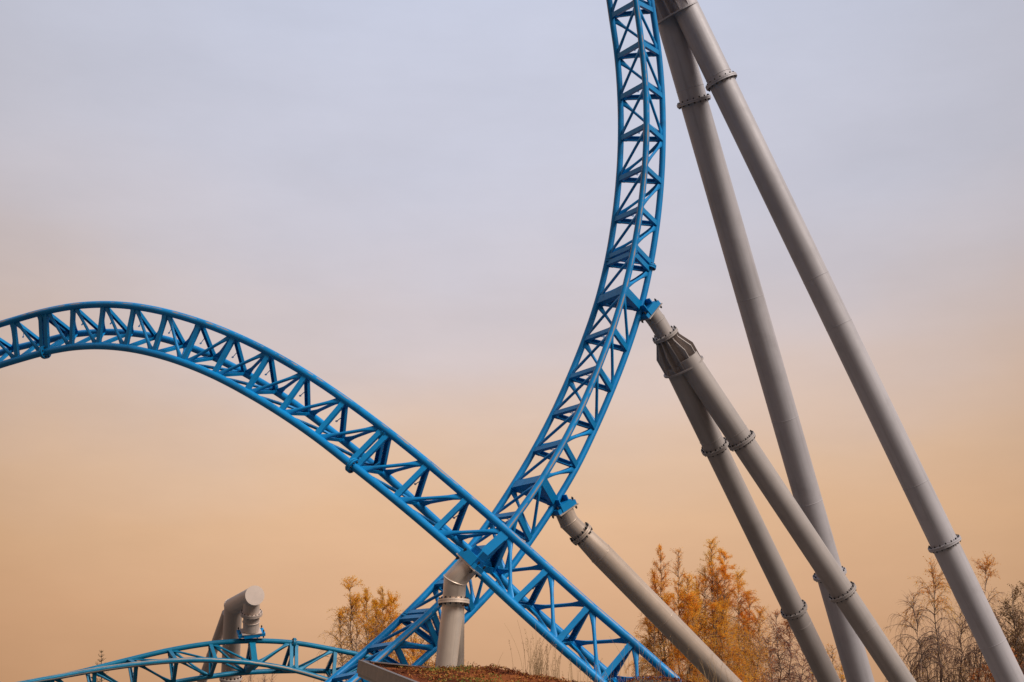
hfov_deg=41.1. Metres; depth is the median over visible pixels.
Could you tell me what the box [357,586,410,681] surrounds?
birch tree
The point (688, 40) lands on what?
support tower
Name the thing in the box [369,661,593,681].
sedum carpet
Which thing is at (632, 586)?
support column
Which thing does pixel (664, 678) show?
sedum bank
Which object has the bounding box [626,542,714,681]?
birch tree
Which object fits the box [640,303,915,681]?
support tower
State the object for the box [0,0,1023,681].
sky
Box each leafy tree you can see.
[959,581,1023,681]
[966,647,1023,681]
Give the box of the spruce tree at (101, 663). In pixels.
[91,650,108,681]
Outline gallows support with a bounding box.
[197,585,263,681]
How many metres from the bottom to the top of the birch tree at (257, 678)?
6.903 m
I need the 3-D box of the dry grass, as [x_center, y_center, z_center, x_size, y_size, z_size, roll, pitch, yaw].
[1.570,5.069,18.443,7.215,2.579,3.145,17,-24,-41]
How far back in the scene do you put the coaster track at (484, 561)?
28.03 m
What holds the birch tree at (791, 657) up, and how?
on the ground
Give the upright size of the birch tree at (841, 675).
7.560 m
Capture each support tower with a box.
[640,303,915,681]
[654,0,1023,681]
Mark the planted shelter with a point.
(369, 671)
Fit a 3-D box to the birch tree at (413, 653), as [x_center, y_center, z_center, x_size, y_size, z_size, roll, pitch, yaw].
[-3.161,13.980,49.941,3.825,7.894,4.291,0,-18,0]
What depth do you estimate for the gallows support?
45.82 m
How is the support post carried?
on the ground
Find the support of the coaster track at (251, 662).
attached to the gallows support
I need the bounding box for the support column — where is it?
[551,503,741,681]
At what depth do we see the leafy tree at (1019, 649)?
49.88 m
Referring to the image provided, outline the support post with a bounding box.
[435,553,481,667]
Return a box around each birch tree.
[241,674,276,681]
[313,575,396,681]
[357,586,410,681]
[390,616,465,666]
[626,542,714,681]
[673,536,755,681]
[716,566,784,681]
[753,610,838,681]
[808,644,845,681]
[883,551,1013,681]
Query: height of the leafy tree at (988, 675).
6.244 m
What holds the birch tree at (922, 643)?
on the ground
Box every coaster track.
[0,301,681,681]
[17,625,385,681]
[324,0,665,681]
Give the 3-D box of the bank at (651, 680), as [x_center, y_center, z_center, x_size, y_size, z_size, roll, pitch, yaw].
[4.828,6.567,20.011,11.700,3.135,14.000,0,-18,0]
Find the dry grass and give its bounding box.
[498,620,766,681]
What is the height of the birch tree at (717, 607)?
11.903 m
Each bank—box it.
[624,673,693,681]
[632,679,677,681]
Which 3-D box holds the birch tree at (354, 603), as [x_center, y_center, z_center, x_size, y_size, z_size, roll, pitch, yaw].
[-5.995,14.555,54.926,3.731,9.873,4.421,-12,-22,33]
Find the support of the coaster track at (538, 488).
attached to the support tower at (688, 40)
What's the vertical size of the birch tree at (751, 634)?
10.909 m
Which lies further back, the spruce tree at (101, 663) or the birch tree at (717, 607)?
the birch tree at (717, 607)
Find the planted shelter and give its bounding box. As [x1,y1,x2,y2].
[356,660,430,681]

